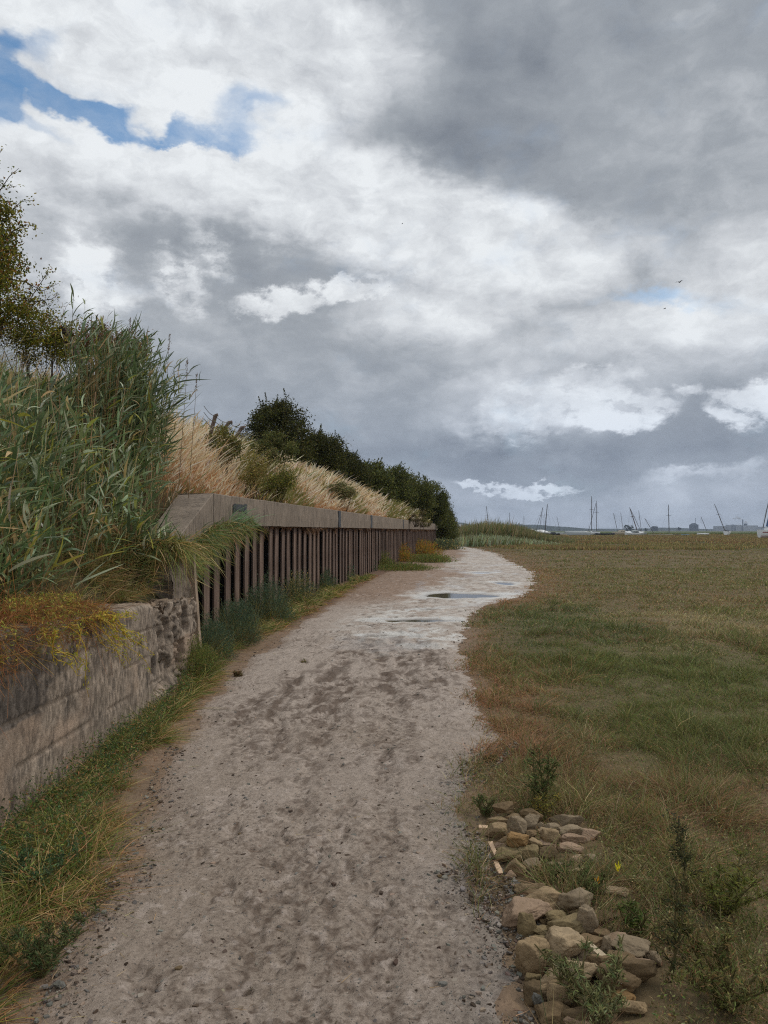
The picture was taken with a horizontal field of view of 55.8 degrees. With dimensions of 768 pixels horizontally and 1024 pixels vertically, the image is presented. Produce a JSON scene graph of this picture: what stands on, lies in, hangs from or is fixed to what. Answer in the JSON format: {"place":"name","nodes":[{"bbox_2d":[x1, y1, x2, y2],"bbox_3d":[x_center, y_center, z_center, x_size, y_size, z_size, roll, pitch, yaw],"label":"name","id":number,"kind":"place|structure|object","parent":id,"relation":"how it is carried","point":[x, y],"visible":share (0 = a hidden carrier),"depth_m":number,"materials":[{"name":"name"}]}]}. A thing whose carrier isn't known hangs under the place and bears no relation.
{"place":"outdoors","nodes":[
{"label":"outdoors","id":0,"kind":"place"},
{"bbox_2d":[0,447,200,662],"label":"embankment","id":1,"kind":"structure","parent":0,"point":[144,599],"depth_m":6.61,"materials":[{"name":"soil"}]},
{"bbox_2d":[0,144,62,336],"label":"hawthorn","id":2,"kind":"object","parent":1,"relation":"on","point":[6,247],"visible":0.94,"depth_m":10.00,"materials":[{"name":"green plant"}]},
{"bbox_2d":[0,293,73,390],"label":"bramble","id":3,"kind":"object","parent":1,"relation":"on","point":[40,322],"visible":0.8,"depth_m":10.23,"materials":[{"name":"green plant"}]},
{"bbox_2d":[3,313,93,388],"bbox_3d":[-4.911,-1.878,10.641,1.309,2.126,1.163,0,-1,0],"label":"bramble","id":4,"kind":"object","parent":1,"relation":"on","point":[52,352],"visible":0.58,"depth_m":10.54,"materials":[{"name":"green plant"}]},
{"bbox_2d":[42,326,89,381],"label":"bramble","id":5,"kind":"object","parent":1,"relation":"on","point":[65,330],"visible":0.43,"depth_m":10.42,"materials":[{"name":"green plant"}]},
{"bbox_2d":[40,318,136,376],"bbox_3d":[-4.529,-1.876,11.205,1.219,2.336,1.120,-1,-2,33],"label":"bramble","id":6,"kind":"object","parent":1,"relation":"on","point":[86,336],"visible":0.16,"depth_m":11.12,"materials":[{"name":"green plant"}]},
{"bbox_2d":[0,263,179,619],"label":"bank grass","id":7,"kind":"structure","parent":1,"relation":"on","point":[69,567],"depth_m":6.83,"materials":[{"name":"green plant"}]},
{"bbox_2d":[0,324,188,605],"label":"reeds","id":8,"kind":"object","parent":1,"relation":"on","point":[17,407],"visible":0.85,"depth_m":6.85,"materials":[{"name":"green plant"}]},
{"bbox_2d":[83,328,157,368],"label":"bramble","id":9,"kind":"object","parent":1,"relation":"on","point":[98,339],"visible":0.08,"depth_m":10.89,"materials":[{"name":"green plant"}]},
{"bbox_2d":[52,513,192,608],"bbox_3d":[-2.669,0.451,7.543,1.346,1.062,2.254,0,-1,0],"label":"grass cushion","id":10,"kind":"object","parent":1,"relation":"on","point":[127,596],"depth_m":7.22,"materials":[{"name":"green plant"}]},
{"bbox_2d":[53,284,209,518],"bbox_3d":[-3.402,-1.232,9.659,1.714,3.089,2.868,0,-2,13],"label":"reed clump","id":11,"kind":"object","parent":1,"relation":"on","point":[130,376],"visible":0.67,"depth_m":9.23,"materials":[{"name":"green plant"}]},
{"bbox_2d":[103,497,226,594],"bbox_3d":[-2.477,0.490,7.943,1.485,1.328,1.373,0,-1,0],"label":"grass cushion","id":12,"kind":"object","parent":1,"relation":"on","point":[183,545],"depth_m":7.81,"materials":[{"name":"green plant"}]},
{"bbox_2d":[0,359,432,522],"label":"dry grass","id":13,"kind":"structure","parent":1,"relation":"on","point":[206,474],"depth_m":16.36,"materials":[{"name":"plant"}]},
{"bbox_2d":[198,420,250,472],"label":"bramble","id":14,"kind":"object","parent":1,"relation":"on","point":[223,431],"visible":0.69,"depth_m":14.93,"materials":[{"name":"green plant"}]},
{"bbox_2d":[204,406,255,441],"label":"bramble","id":15,"kind":"object","parent":1,"relation":"on","point":[238,432],"visible":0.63,"depth_m":18.10,"materials":[{"name":"green plant"}]},
{"bbox_2d":[232,446,276,499],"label":"bramble","id":16,"kind":"object","parent":1,"relation":"on","point":[252,473],"visible":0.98,"depth_m":14.51,"materials":[{"name":"green plant"}]},
{"bbox_2d":[248,428,302,472],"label":"bramble","id":17,"kind":"object","parent":1,"relation":"on","point":[278,444],"visible":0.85,"depth_m":19.43,"materials":[{"name":"green plant"}]},
{"bbox_2d":[240,388,320,465],"bbox_3d":[-4.484,-3.048,30.978,3.708,4.422,4.156,0,-1,0],"label":"hawthorn","id":18,"kind":"object","parent":1,"relation":"on","point":[276,416],"visible":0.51,"depth_m":30.53,"materials":[{"name":"green plant"}]},
{"bbox_2d":[257,462,305,502],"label":"bramble","id":19,"kind":"object","parent":1,"relation":"on","point":[284,478],"visible":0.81,"depth_m":16.34,"materials":[{"name":"green plant"}]},
{"bbox_2d":[295,423,352,482],"bbox_3d":[-3.136,-2.624,36.137,3.521,3.499,4.111,0,-1,0],"label":"hawthorn","id":20,"kind":"object","parent":1,"relation":"on","point":[331,455],"visible":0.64,"depth_m":35.17,"materials":[{"name":"green plant"}]},
{"bbox_2d":[324,478,360,511],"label":"bramble","id":21,"kind":"object","parent":1,"relation":"on","point":[343,491],"visible":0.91,"depth_m":24.29,"materials":[{"name":"green plant"}]},
{"bbox_2d":[342,445,377,491],"bbox_3d":[-1.935,-2.130,40.112,3.324,3.258,3.963,0,-1,0],"label":"hawthorn","id":22,"kind":"object","parent":1,"relation":"on","point":[359,473],"visible":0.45,"depth_m":39.15,"materials":[{"name":"green plant"}]},
{"bbox_2d":[364,457,403,501],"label":"bush","id":23,"kind":"object","parent":1,"relation":"on","point":[384,485],"visible":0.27,"depth_m":45.39,"materials":[{"name":"green plant"}]},
{"bbox_2d":[380,461,420,508],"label":"bush","id":24,"kind":"object","parent":1,"relation":"on","point":[405,493],"visible":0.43,"depth_m":51.22,"materials":[{"name":"green plant"}]},
{"bbox_2d":[404,468,438,517],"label":"bush","id":25,"kind":"object","parent":1,"relation":"on","point":[425,496],"visible":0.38,"depth_m":57.12,"materials":[{"name":"green plant"}]},
{"bbox_2d":[416,475,453,528],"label":"bush","id":26,"kind":"object","parent":1,"relation":"on","point":[441,497],"visible":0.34,"depth_m":63.30,"materials":[{"name":"green plant"}]},
{"bbox_2d":[433,491,457,539],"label":"bush","id":27,"kind":"object","parent":1,"relation":"on","point":[445,531],"visible":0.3,"depth_m":69.28,"materials":[{"name":"green plant"}]},
{"bbox_2d":[27,546,546,1023],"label":"path","id":28,"kind":"structure","parent":0,"point":[301,990],"depth_m":3.65,"materials":[{"name":"grey gravel"}]},
{"bbox_2d":[427,593,498,597],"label":"puddle","id":29,"kind":"object","parent":28,"relation":"on","point":[446,595],"visible":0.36,"depth_m":17.98,"materials":[{"name":"grey liquid"}]},
{"bbox_2d":[0,531,767,1023],"bbox_3d":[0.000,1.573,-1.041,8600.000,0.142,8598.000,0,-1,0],"label":"marsh ground","id":30,"kind":"structure","parent":0,"point":[650,991],"depth_m":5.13,"materials":[{"name":"green plant"}]},
{"bbox_2d":[0,834,90,883],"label":"leafy weed","id":31,"kind":"object","parent":30,"relation":"on","point":[56,855],"visible":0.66,"depth_m":3.24,"materials":[{"name":"green plant"}]},
{"bbox_2d":[0,894,109,978],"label":"leafy weed","id":32,"kind":"object","parent":30,"relation":"on","point":[40,945],"visible":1,"depth_m":2.59,"materials":[{"name":"green plant"}]},
{"bbox_2d":[0,547,201,828],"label":"concrete wall","id":33,"kind":"structure","parent":30,"relation":"on","point":[61,714],"depth_m":5.02,"materials":[{"name":"grey concrete"}]},
{"bbox_2d":[0,558,153,738],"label":"trailing plant","id":34,"kind":"object","parent":33,"relation":"on","point":[17,613],"visible":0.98,"depth_m":4.56,"materials":[{"name":"orange plant"}]},
{"bbox_2d":[0,571,377,1023],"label":"verge grass","id":35,"kind":"structure","parent":30,"relation":"on","point":[19,898],"depth_m":3.79,"materials":[{"name":"green plant"}]},
{"bbox_2d":[176,630,238,681],"bbox_3d":[-2.068,1.557,7.936,0.860,0.549,1.161,0,-1,0],"label":"shrub","id":36,"kind":"object","parent":30,"relation":"on","point":[202,656],"visible":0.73,"depth_m":7.80,"materials":[{"name":"green plant"}]},
{"bbox_2d":[200,610,244,661],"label":"shrub","id":37,"kind":"object","parent":30,"relation":"on","point":[212,637],"visible":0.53,"depth_m":8.90,"materials":[{"name":"green plant"}]},
{"bbox_2d":[199,594,284,647],"bbox_3d":[-2.067,1.490,10.255,1.536,0.801,1.496,-1,-2,43],"label":"shrub","id":38,"kind":"object","parent":30,"relation":"on","point":[239,622],"visible":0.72,"depth_m":10.22,"materials":[{"name":"green plant"}]},
{"bbox_2d":[228,570,301,624],"bbox_3d":[-2.084,1.485,12.710,1.344,1.050,1.818,0,-2,-16],"label":"shrub","id":39,"kind":"object","parent":30,"relation":"on","point":[272,608],"visible":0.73,"depth_m":12.57,"materials":[{"name":"green plant"}]},
{"bbox_2d":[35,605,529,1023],"bbox_3d":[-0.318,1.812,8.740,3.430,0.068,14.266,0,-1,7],"label":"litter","id":40,"kind":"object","parent":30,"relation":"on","point":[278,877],"visible":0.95,"depth_m":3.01,"materials":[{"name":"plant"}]},
{"bbox_2d":[128,493,437,632],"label":"sheet pile wall","id":41,"kind":"structure","parent":30,"relation":"on","point":[299,538],"depth_m":15.72,"materials":[{"name":"concrete"}]},
{"bbox_2d":[182,531,238,596],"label":"hanging grass","id":42,"kind":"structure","parent":41,"relation":"hanging from","point":[207,561],"depth_m":9.26,"materials":[{"name":"green plant"}]},
{"bbox_2d":[195,514,268,587],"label":"hanging grass","id":43,"kind":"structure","parent":41,"relation":"hanging from","point":[223,531],"depth_m":11.24,"materials":[{"name":"green plant"}]},
{"bbox_2d":[228,500,273,538],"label":"reed shoots","id":44,"kind":"object","parent":41,"relation":"on","point":[240,517],"visible":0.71,"depth_m":12.22,"materials":[{"name":"green plant"}]},
{"bbox_2d":[279,569,325,602],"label":"shrub","id":45,"kind":"object","parent":30,"relation":"on","point":[298,590],"visible":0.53,"depth_m":15.94,"materials":[{"name":"green plant"}]},
{"bbox_2d":[316,567,341,590],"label":"shrub","id":46,"kind":"object","parent":30,"relation":"on","point":[327,581],"visible":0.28,"depth_m":19.32,"materials":[{"name":"green plant"}]},
{"bbox_2d":[398,542,417,561],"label":"dock plants","id":47,"kind":"object","parent":30,"relation":"on","point":[403,554],"visible":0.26,"depth_m":37.15,"materials":[{"name":"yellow plant"}]},
{"bbox_2d":[377,561,444,571],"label":"shrub","id":48,"kind":"object","parent":30,"relation":"on","point":[402,567],"visible":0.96,"depth_m":29.02,"materials":[{"name":"green plant"}]},
{"bbox_2d":[402,553,458,562],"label":"shrub","id":49,"kind":"object","parent":30,"relation":"on","point":[432,558],"visible":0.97,"depth_m":36.15,"materials":[{"name":"green plant"}]},
{"bbox_2d":[416,538,445,555],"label":"dock plants","id":50,"kind":"object","parent":30,"relation":"on","point":[421,548],"visible":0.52,"depth_m":46.39,"materials":[{"name":"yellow plant"}]},
{"bbox_2d":[432,537,466,549],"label":"shrub","id":51,"kind":"object","parent":30,"relation":"on","point":[448,544],"visible":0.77,"depth_m":60.64,"materials":[{"name":"green plant"}]},
{"bbox_2d":[471,793,496,816],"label":"leafy weed","id":52,"kind":"object","parent":30,"relation":"on","point":[484,811],"visible":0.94,"depth_m":4.05,"materials":[{"name":"green plant"}]},
{"bbox_2d":[485,822,507,838],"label":"stone","id":53,"kind":"object","parent":30,"relation":"on","point":[493,829],"visible":0.92,"depth_m":3.75,"materials":[{"name":"stone"}]},
{"bbox_2d":[495,846,522,861],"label":"stone","id":54,"kind":"object","parent":30,"relation":"on","point":[506,851],"visible":0.82,"depth_m":3.46,"materials":[{"name":"stone"}]},
{"bbox_2d":[506,831,528,847],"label":"stone","id":55,"kind":"object","parent":54,"relation":"on","point":[516,840],"visible":0.94,"depth_m":3.52,"materials":[{"name":"stone"}]},
{"bbox_2d":[453,516,575,546],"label":"reed bed","id":56,"kind":"object","parent":30,"relation":"on","point":[483,533],"visible":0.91,"depth_m":84.24,"materials":[{"name":"green plant"}]},
{"bbox_2d":[504,858,525,875],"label":"stone","id":57,"kind":"object","parent":30,"relation":"on","point":[512,866],"visible":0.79,"depth_m":3.36,"materials":[{"name":"stone"}]},
{"bbox_2d":[506,813,523,818],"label":"stone","id":58,"kind":"object","parent":30,"relation":"on","point":[512,814],"visible":0.34,"depth_m":3.93,"materials":[{"name":"stone"}]},
{"bbox_2d":[492,801,513,813],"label":"stone","id":59,"kind":"object","parent":58,"relation":"on","point":[504,807],"visible":0.99,"depth_m":3.97,"materials":[{"name":"stone"}]},
{"bbox_2d":[500,896,552,929],"bbox_3d":[0.575,1.642,2.960,0.234,0.086,0.142,-8,0,6],"label":"stone","id":60,"kind":"object","parent":30,"relation":"on","point":[538,909],"visible":0.83,"depth_m":2.95,"materials":[{"name":"stone"}]},
{"bbox_2d":[517,912,536,938],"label":"stone","id":61,"kind":"object","parent":30,"relation":"on","point":[526,924],"visible":0.88,"depth_m":2.85,"materials":[{"name":"stone"}]},
{"bbox_2d":[518,844,538,860],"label":"stone","id":62,"kind":"object","parent":30,"relation":"on","point":[531,847],"visible":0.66,"depth_m":3.48,"materials":[{"name":"stone"}]},
{"bbox_2d":[514,883,544,895],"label":"stone","id":63,"kind":"object","parent":30,"relation":"on","point":[520,887],"visible":0.68,"depth_m":3.19,"materials":[{"name":"stone"}]},
{"bbox_2d":[525,830,536,838],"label":"stone","id":64,"kind":"object","parent":30,"relation":"on","point":[531,833],"visible":0.64,"depth_m":3.65,"materials":[{"name":"stone"}]},
{"bbox_2d":[507,816,526,833],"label":"stone","id":65,"kind":"object","parent":64,"relation":"on","point":[520,824],"visible":0.84,"depth_m":3.65,"materials":[{"name":"stone"}]},
{"bbox_2d":[524,813,539,829],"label":"stone","id":66,"kind":"object","parent":30,"relation":"on","point":[532,820],"visible":0.73,"depth_m":3.74,"materials":[{"name":"stone"}]},
{"bbox_2d":[515,936,549,976],"bbox_3d":[0.537,1.617,2.630,0.126,0.129,0.089,1,5,1],"label":"stone","id":67,"kind":"object","parent":30,"relation":"on","point":[528,959],"visible":0.77,"depth_m":2.61,"materials":[{"name":"stone"}]},
{"bbox_2d":[523,979,546,1006],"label":"stone","id":68,"kind":"object","parent":30,"relation":"on","point":[530,987],"visible":0.63,"depth_m":2.45,"materials":[{"name":"stone"}]},
{"bbox_2d":[520,741,563,808],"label":"leafy weed","id":69,"kind":"object","parent":30,"relation":"on","point":[544,786],"visible":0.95,"depth_m":4.07,"materials":[{"name":"green plant"}]},
{"bbox_2d":[525,886,560,909],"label":"stone","id":70,"kind":"object","parent":30,"relation":"on","point":[553,894],"visible":0.52,"depth_m":3.02,"materials":[{"name":"stone"}]},
{"bbox_2d":[523,786,563,820],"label":"leafy weed","id":71,"kind":"object","parent":30,"relation":"on","point":[538,804],"visible":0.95,"depth_m":3.99,"materials":[{"name":"green plant"}]},
{"bbox_2d":[538,845,558,862],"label":"stone","id":72,"kind":"object","parent":30,"relation":"on","point":[553,852],"visible":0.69,"depth_m":3.46,"materials":[{"name":"stone"}]},
{"bbox_2d":[540,839,556,847],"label":"stone","id":73,"kind":"object","parent":30,"relation":"on","point":[549,843],"visible":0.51,"depth_m":3.60,"materials":[{"name":"stone"}]},
{"bbox_2d":[540,828,560,843],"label":"stone","id":74,"kind":"object","parent":73,"relation":"on","point":[550,835],"visible":0.89,"depth_m":3.62,"materials":[{"name":"stone"}]},
{"bbox_2d":[534,1000,569,1023],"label":"stone","id":75,"kind":"object","parent":30,"relation":"on","point":[554,1007],"visible":0.8,"depth_m":2.36,"materials":[{"name":"stone"}]},
{"bbox_2d":[545,909,566,920],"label":"stone","id":76,"kind":"object","parent":30,"relation":"on","point":[554,914],"visible":0.81,"depth_m":2.92,"materials":[{"name":"stone"}]},
{"bbox_2d":[541,858,573,880],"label":"leafy weed","id":77,"kind":"object","parent":30,"relation":"on","point":[558,869],"visible":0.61,"depth_m":3.33,"materials":[{"name":"green plant"}]},
{"bbox_2d":[546,981,577,1007],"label":"stone","id":78,"kind":"object","parent":30,"relation":"on","point":[557,989],"visible":0.62,"depth_m":2.42,"materials":[{"name":"stone"}]},
{"bbox_2d":[549,814,583,825],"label":"stone","id":79,"kind":"object","parent":30,"relation":"on","point":[571,819],"visible":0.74,"depth_m":3.92,"materials":[{"name":"stone"}]},
{"bbox_2d":[539,960,597,988],"bbox_3d":[0.641,1.616,2.537,0.221,0.075,0.090,5,-8,-13],"label":"stone","id":80,"kind":"object","parent":30,"relation":"on","point":[590,968],"visible":0.29,"depth_m":2.52,"materials":[{"name":"stone"}]},
{"bbox_2d":[557,842,583,853],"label":"stone","id":81,"kind":"object","parent":30,"relation":"on","point":[574,848],"visible":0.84,"depth_m":3.60,"materials":[{"name":"stone"}]},
{"bbox_2d":[557,824,583,835],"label":"stone","id":82,"kind":"object","parent":30,"relation":"on","point":[574,829],"visible":0.66,"depth_m":3.75,"materials":[{"name":"stone"}]},
{"bbox_2d":[560,833,587,843],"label":"stone","id":83,"kind":"object","parent":30,"relation":"on","point":[575,838],"visible":0.81,"depth_m":3.69,"materials":[{"name":"stone"}]},
{"bbox_2d":[557,887,592,912],"bbox_3d":[0.795,1.608,3.007,0.162,0.100,0.114,1,-3,-10],"label":"stone","id":84,"kind":"object","parent":30,"relation":"on","point":[571,900],"visible":0.84,"depth_m":2.97,"materials":[{"name":"stone"}]},
{"bbox_2d":[534,934,629,1023],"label":"leafy weed","id":85,"kind":"object","parent":30,"relation":"on","point":[587,994],"visible":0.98,"depth_m":2.39,"materials":[{"name":"green plant"}]},
{"bbox_2d":[560,1000,617,1023],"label":"stone","id":86,"kind":"object","parent":30,"relation":"on","point":[574,1012],"visible":0.48,"depth_m":2.33,"materials":[{"name":"stone"}]},
{"bbox_2d":[568,859,610,899],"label":"leafy weed","id":87,"kind":"object","parent":30,"relation":"on","point":[586,883],"visible":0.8,"depth_m":3.14,"materials":[{"name":"green plant"}]},
{"bbox_2d":[580,933,602,950],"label":"stone","id":88,"kind":"object","parent":30,"relation":"on","point":[597,941],"visible":0.35,"depth_m":2.72,"materials":[{"name":"stone"}]},
{"bbox_2d":[603,886,628,897],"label":"stone","id":89,"kind":"object","parent":30,"relation":"on","point":[625,889],"visible":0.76,"depth_m":3.16,"materials":[{"name":"stone"}]},
{"bbox_2d":[595,962,641,991],"bbox_3d":[0.808,1.624,2.520,0.152,0.079,0.107,7,1,-7],"label":"stone","id":90,"kind":"object","parent":30,"relation":"on","point":[633,984],"visible":0.49,"depth_m":2.48,"materials":[{"name":"stone"}]},
{"bbox_2d":[585,954,657,982],"bbox_3d":[0.837,1.621,2.584,0.260,0.088,0.096,2,-2,3],"label":"stone","id":91,"kind":"object","parent":30,"relation":"on","point":[643,970],"visible":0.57,"depth_m":2.55,"materials":[{"name":"stone"}]},
{"bbox_2d":[611,934,650,957],"bbox_3d":[0.916,1.618,2.697,0.160,0.055,0.103,7,-6,10],"label":"stone","id":92,"kind":"object","parent":30,"relation":"on","point":[637,947],"visible":0.77,"depth_m":2.69,"materials":[{"name":"stone"}]},
{"bbox_2d":[617,999,646,1014],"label":"stone","id":93,"kind":"object","parent":30,"relation":"on","point":[636,1007],"visible":0.56,"depth_m":2.38,"materials":[{"name":"stone"}]},
{"bbox_2d":[613,896,655,935],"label":"leafy weed","id":94,"kind":"object","parent":30,"relation":"on","point":[631,907],"visible":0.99,"depth_m":2.85,"materials":[{"name":"green plant"}]},
{"bbox_2d":[649,861,708,981],"bbox_3d":[1.045,1.462,2.566,0.210,0.410,0.203,0,-1,0],"label":"tall weed","id":95,"kind":"object","parent":30,"relation":"on","point":[681,909],"visible":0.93,"depth_m":2.59,"materials":[{"name":"green plant"}]},
{"bbox_2d":[662,809,704,900],"bbox_3d":[1.288,1.486,3.127,0.141,0.383,0.157,1,-2,-25],"label":"tall weed","id":96,"kind":"object","parent":30,"relation":"on","point":[680,851],"visible":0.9,"depth_m":3.14,"materials":[{"name":"green plant"}]},
{"bbox_2d":[664,896,767,1012],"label":"leafy weed","id":97,"kind":"object","parent":30,"relation":"on","point":[721,991],"visible":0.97,"depth_m":2.42,"materials":[{"name":"green plant"}]},
{"bbox_2d":[678,843,767,918],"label":"leafy weed","id":98,"kind":"object","parent":30,"relation":"on","point":[718,898],"visible":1,"depth_m":2.98,"materials":[{"name":"green plant"}]},
{"bbox_2d":[713,519,757,530],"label":"factory","id":99,"kind":"structure","parent":30,"relation":"on","point":[744,527],"depth_m":3284.28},
{"label":"stone","id":100,"kind":"object","parent":30,"relation":"on","visible":0},
{"bbox_2d":[546,913,585,933],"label":"stone","id":101,"kind":"object","parent":100,"relation":"on","point":[571,921],"visible":0.66,"depth_m":2.81,"materials":[{"name":"stone"}]},
{"bbox_2d":[576,904,598,932],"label":"stone","id":102,"kind":"object","parent":101,"relation":"on","point":[586,915],"visible":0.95,"depth_m":2.80,"materials":[{"name":"stone"}]},
{"label":"stone","id":103,"kind":"object","parent":30,"relation":"on","visible":0},
{"label":"stone","id":104,"kind":"object","parent":103,"relation":"on","visible":0},
{"bbox_2d":[544,925,585,959],"bbox_3d":[0.658,1.585,2.667,0.166,0.083,0.116,0,-5,10],"label":"stone","id":105,"kind":"object","parent":104,"relation":"on","point":[562,940],"visible":0.83,"depth_m":2.64,"materials":[{"name":"stone"}]},
{"bbox_2d":[0,0,767,528],"label":"sky","id":106,"kind":"structure","parent":0,"point":[242,179],"materials":[{"name":"grey"}]},
{"bbox_2d":[458,522,611,530],"bbox_3d":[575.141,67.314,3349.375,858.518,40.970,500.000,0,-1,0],"label":"hills","id":107,"kind":"structure","parent":0,"point":[549,528],"depth_m":3146.33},
{"bbox_2d":[602,528,712,530],"bbox_3d":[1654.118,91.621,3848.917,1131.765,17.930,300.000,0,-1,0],"label":"hills","id":108,"kind":"structure","parent":0,"point":[667,529],"depth_m":3727.76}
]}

